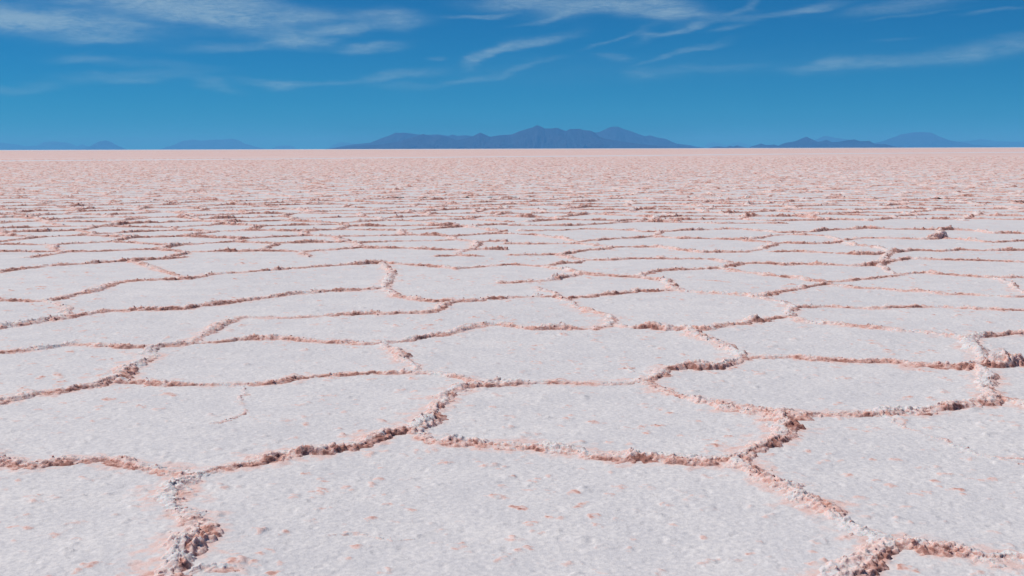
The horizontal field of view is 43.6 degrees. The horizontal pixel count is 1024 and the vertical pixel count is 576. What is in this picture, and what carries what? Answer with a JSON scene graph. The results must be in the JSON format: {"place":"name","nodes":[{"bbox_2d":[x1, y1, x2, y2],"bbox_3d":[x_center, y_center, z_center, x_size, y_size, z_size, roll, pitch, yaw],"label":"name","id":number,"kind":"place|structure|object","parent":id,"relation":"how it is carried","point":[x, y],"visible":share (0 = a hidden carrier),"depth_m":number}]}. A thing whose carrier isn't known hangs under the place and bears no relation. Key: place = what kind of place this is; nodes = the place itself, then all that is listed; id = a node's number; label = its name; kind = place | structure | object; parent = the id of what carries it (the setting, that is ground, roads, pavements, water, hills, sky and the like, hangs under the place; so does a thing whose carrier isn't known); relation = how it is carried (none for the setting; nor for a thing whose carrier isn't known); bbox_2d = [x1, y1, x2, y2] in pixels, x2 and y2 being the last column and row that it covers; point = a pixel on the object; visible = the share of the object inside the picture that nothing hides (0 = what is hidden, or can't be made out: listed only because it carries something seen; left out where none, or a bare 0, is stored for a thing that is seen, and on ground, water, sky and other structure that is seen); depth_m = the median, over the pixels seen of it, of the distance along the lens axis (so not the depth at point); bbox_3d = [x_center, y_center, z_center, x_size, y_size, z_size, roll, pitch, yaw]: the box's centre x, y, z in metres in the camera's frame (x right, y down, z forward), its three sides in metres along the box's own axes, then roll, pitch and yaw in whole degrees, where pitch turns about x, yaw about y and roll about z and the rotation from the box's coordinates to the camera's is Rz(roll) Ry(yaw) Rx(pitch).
{"place":"outdoors","nodes":[
{"label":"outdoors","id":0,"kind":"place"},
{"bbox_2d":[0,141,87,149],"bbox_3d":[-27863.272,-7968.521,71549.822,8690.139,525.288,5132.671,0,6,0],"label":"mountain","id":1,"kind":"structure","parent":0,"point":[52,145],"depth_m":70716.35},
{"bbox_2d":[76,140,127,149],"bbox_3d":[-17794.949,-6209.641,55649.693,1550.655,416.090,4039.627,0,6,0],"label":"mountain","id":2,"kind":"structure","parent":0,"point":[104,145],"depth_m":55058.60},
{"bbox_2d":[158,139,263,149],"bbox_3d":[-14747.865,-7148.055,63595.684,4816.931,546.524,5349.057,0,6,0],"label":"mountain","id":3,"kind":"structure","parent":0,"point":[216,144],"depth_m":62655.02},
{"bbox_2d":[272,145,295,148],"bbox_3d":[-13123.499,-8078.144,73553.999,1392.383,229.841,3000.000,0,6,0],"label":"mountain","id":4,"kind":"structure","parent":0,"point":[285,147],"depth_m":73090.00},
{"bbox_2d":[327,142,353,148],"bbox_3d":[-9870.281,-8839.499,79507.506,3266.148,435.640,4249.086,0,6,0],"label":"mountain","id":5,"kind":"structure","parent":0,"point":[339,144],"depth_m":79103.30},
{"bbox_2d":[336,132,482,148],"bbox_3d":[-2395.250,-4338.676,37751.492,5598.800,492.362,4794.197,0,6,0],"label":"mountain","id":6,"kind":"structure","parent":0,"point":[395,137],"depth_m":37306.21},
{"bbox_2d":[331,125,691,148],"bbox_3d":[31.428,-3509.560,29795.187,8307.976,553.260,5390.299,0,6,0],"label":"mountain","id":7,"kind":"structure","parent":0,"point":[537,137],"depth_m":28716.01},
{"bbox_2d":[0,147,1023,575],"bbox_3d":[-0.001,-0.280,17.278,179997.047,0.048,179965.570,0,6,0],"label":"salt flat","id":8,"kind":"structure","parent":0,"point":[462,511],"depth_m":8.49},
{"bbox_2d":[927,232,944,238],"bbox_3d":[7.419,-0.902,22.473,0.361,0.144,0.160,0,6,0],"label":"salt clump","id":9,"kind":"object","parent":8,"relation":"on","point":[939,235],"visible":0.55,"depth_m":22.44},
{"bbox_2d":[1011,353,1023,365],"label":"salt clump","id":10,"kind":"object","parent":8,"relation":"on","point":[1018,356],"visible":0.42,"depth_m":9.44},
{"bbox_2d":[0,156,1023,575],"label":"salt ridge","id":11,"kind":"structure","parent":0,"point":[194,546],"depth_m":21.84},
{"bbox_2d":[0,196,1023,575],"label":"salt crumbs","id":12,"kind":"object","parent":11,"relation":"on","point":[532,296],"visible":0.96,"depth_m":16.12},
{"bbox_2d":[0,0,1023,149],"label":"sky","id":13,"kind":"structure","parent":0,"point":[128,74]},
{"bbox_2d":[595,127,702,147],"bbox_3d":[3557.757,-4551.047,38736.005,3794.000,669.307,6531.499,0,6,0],"label":"mountain","id":14,"kind":"structure","parent":0,"point":[617,134],"depth_m":37830.81},
{"bbox_2d":[703,142,750,147],"bbox_3d":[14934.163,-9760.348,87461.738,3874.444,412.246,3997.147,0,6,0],"label":"mountain","id":15,"kind":"structure","parent":0,"point":[712,144],"depth_m":86960.76},
{"bbox_2d":[710,146,745,147],"bbox_3d":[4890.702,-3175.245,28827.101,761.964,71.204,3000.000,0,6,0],"label":"mountain","id":16,"kind":"structure","parent":0,"point":[728,147],"depth_m":28416.70},
{"bbox_2d":[749,137,904,147],"bbox_3d":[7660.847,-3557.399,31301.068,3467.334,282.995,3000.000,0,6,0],"label":"mountain","id":17,"kind":"structure","parent":0,"point":[805,142],"depth_m":30681.62},
{"bbox_2d":[815,136,848,141],"bbox_3d":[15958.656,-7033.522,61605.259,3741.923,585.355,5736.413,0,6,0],"label":"mountain","id":18,"kind":"structure","parent":0,"point":[831,139],"depth_m":61271.06},
{"bbox_2d":[874,132,995,147],"bbox_3d":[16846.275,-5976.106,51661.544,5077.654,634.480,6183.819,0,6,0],"label":"mountain","id":19,"kind":"structure","parent":0,"point":[919,140],"depth_m":50380.06},
{"bbox_2d":[958,139,1023,146],"bbox_3d":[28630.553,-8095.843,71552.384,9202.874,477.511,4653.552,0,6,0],"label":"mountain","id":20,"kind":"structure","parent":0,"point":[983,142],"depth_m":70894.92}
]}

